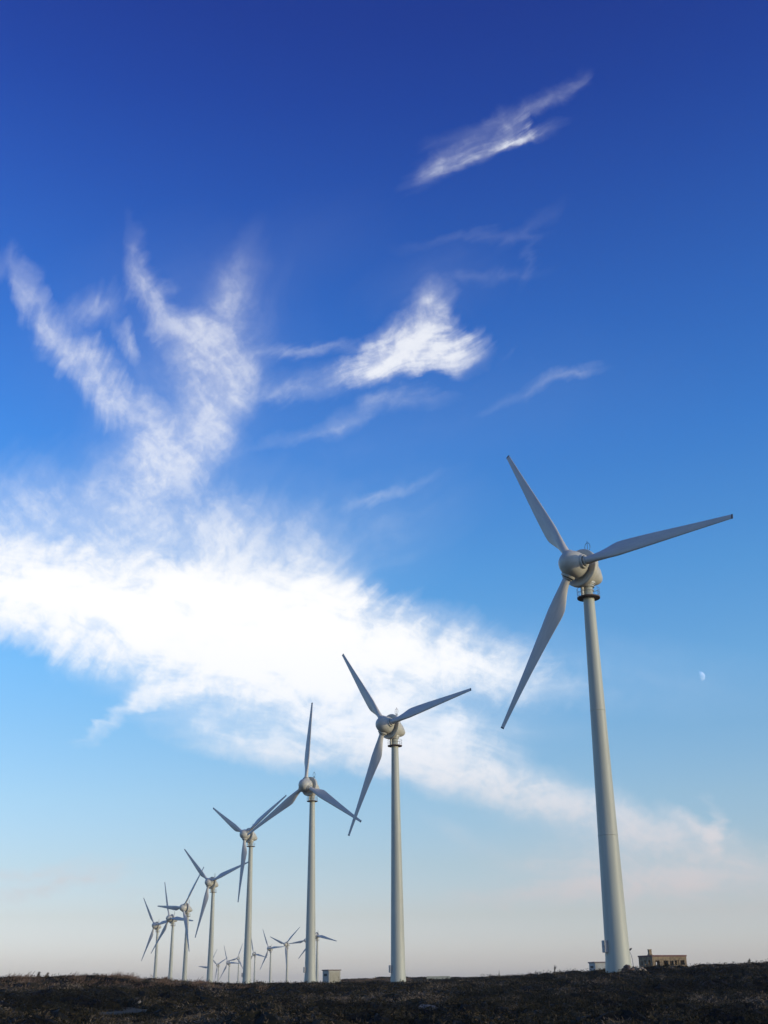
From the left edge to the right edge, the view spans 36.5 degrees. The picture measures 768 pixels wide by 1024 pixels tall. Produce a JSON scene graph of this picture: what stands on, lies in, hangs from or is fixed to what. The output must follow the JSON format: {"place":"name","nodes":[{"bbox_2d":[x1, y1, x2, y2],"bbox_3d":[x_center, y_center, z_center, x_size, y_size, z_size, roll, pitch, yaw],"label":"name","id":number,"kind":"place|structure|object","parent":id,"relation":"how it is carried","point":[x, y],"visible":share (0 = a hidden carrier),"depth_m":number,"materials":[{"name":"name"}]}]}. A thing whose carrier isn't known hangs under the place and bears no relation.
{"place":"outdoors","nodes":[
{"label":"outdoors","id":0,"kind":"place"},
{"bbox_2d":[101,978,424,1014],"bbox_3d":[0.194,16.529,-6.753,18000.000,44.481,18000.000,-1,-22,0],"label":"ground","id":1,"kind":"structure","parent":0,"point":[129,1009],"depth_m":64.88,"materials":[{"name":"soil"}]},
{"bbox_2d":[141,898,166,977],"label":"wind turbine","id":2,"kind":"object","parent":1,"relation":"on","point":[156,926],"visible":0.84,"depth_m":712.81,"materials":[{"name":"paint"}]},
{"bbox_2d":[151,882,192,979],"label":"wind turbine","id":3,"kind":"object","parent":1,"relation":"on","point":[172,919],"visible":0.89,"depth_m":632.94,"materials":[{"name":"paint"}]},
{"bbox_2d":[158,867,203,980],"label":"wind turbine","id":4,"kind":"object","parent":1,"relation":"on","point":[185,908],"visible":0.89,"depth_m":545.73,"materials":[{"name":"paint"}]},
{"bbox_2d":[1,970,413,990],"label":"dry grass","id":5,"kind":"structure","parent":1,"relation":"on","point":[121,977],"depth_m":121.80,"materials":[{"name":"brown plant"}]},
{"bbox_2d":[184,849,247,981],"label":"wind turbine","id":6,"kind":"object","parent":1,"relation":"on","point":[211,883],"visible":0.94,"depth_m":472.61,"materials":[{"name":"paint"}]},
{"bbox_2d":[213,959,224,981],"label":"wind turbine","id":7,"kind":"object","parent":1,"relation":"on","point":[218,965],"visible":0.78,"depth_m":1659.76,"materials":[{"name":"paint"}]},
{"bbox_2d":[219,947,239,982],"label":"wind turbine","id":8,"kind":"object","parent":1,"relation":"on","point":[228,962],"visible":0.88,"depth_m":1373.37,"materials":[{"name":"paint"}]},
{"bbox_2d":[226,944,242,982],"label":"wind turbine","id":9,"kind":"object","parent":1,"relation":"on","point":[238,958],"visible":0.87,"depth_m":1675.57,"materials":[{"name":"paint"}]},
{"bbox_2d":[213,795,285,982],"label":"wind turbine","id":10,"kind":"object","parent":1,"relation":"on","point":[250,839],"visible":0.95,"depth_m":383.72,"materials":[{"name":"paint"}]},
{"bbox_2d":[251,938,266,981],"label":"wind turbine","id":11,"kind":"object","parent":1,"relation":"on","point":[254,954],"visible":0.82,"depth_m":1383.32,"materials":[{"name":"paint"}]},
{"bbox_2d":[260,931,283,982],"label":"wind turbine","id":12,"kind":"object","parent":1,"relation":"on","point":[270,948],"visible":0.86,"depth_m":1119.71,"materials":[{"name":"paint"}]},
{"bbox_2d":[271,927,299,981],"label":"wind turbine","id":13,"kind":"object","parent":1,"relation":"on","point":[286,944],"visible":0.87,"depth_m":1048.08,"materials":[{"name":"paint"}]},
{"bbox_2d":[289,938,305,943],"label":"wind turbine","id":14,"kind":"object","parent":1,"relation":"on","point":[304,940],"visible":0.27,"depth_m":1072.65,"materials":[{"name":"paint"}]},
{"bbox_2d":[247,703,361,981],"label":"wind turbine","id":15,"kind":"object","parent":1,"relation":"on","point":[309,787],"visible":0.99,"depth_m":290.31,"materials":[{"name":"paint"}]},
{"bbox_2d":[298,932,335,980],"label":"wind turbine","id":16,"kind":"object","parent":1,"relation":"on","point":[317,935],"visible":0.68,"depth_m":864.48,"materials":[{"name":"paint"}]},
{"bbox_2d":[322,970,340,982],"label":"kiosk","id":17,"kind":"object","parent":1,"relation":"on","point":[331,975],"visible":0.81,"depth_m":220.01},
{"bbox_2d":[330,972,338,982],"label":"door","id":18,"kind":"structure","parent":17,"relation":"in","point":[334,976],"depth_m":219.92,"materials":[{"name":"beige metal"}]},
{"bbox_2d":[0,960,767,1023],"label":"heath scrub","id":19,"kind":"object","parent":1,"relation":"on","point":[724,993],"visible":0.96,"depth_m":66.63,"materials":[{"name":"brown plant"}]},
{"bbox_2d":[418,1004,437,1009],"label":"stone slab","id":20,"kind":"structure","parent":19,"relation":"on","point":[427,1005],"depth_m":60.69,"materials":[{"name":"grey stone"}]},
{"bbox_2d":[342,654,470,981],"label":"wind turbine","id":21,"kind":"object","parent":1,"relation":"on","point":[390,727],"visible":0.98,"depth_m":218.47,"materials":[{"name":"paint"}]},
{"bbox_2d":[427,976,449,978],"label":"concrete wall","id":22,"kind":"structure","parent":1,"relation":"on","point":[435,977],"depth_m":296.72,"materials":[{"name":"grey concrete"}]},
{"bbox_2d":[588,962,604,970],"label":"kiosk","id":23,"kind":"object","parent":1,"relation":"on","point":[595,965],"visible":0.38,"depth_m":182.47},
{"bbox_2d":[597,964,604,969],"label":"door","id":24,"kind":"structure","parent":23,"relation":"in","point":[601,966],"depth_m":182.32,"materials":[{"name":"beige metal"}]},
{"bbox_2d":[501,455,732,972],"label":"wind turbine","id":25,"kind":"object","parent":1,"relation":"on","point":[580,569],"visible":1,"depth_m":136.14,"materials":[{"name":"paint"}]},
{"bbox_2d":[638,949,686,967],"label":"ruined house","id":26,"kind":"structure","parent":1,"relation":"on","point":[662,960],"depth_m":268.59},
{"bbox_2d":[0,0,767,983],"label":"sky","id":27,"kind":"structure","parent":0,"point":[289,289],"materials":[{"name":"blue"}]}
]}

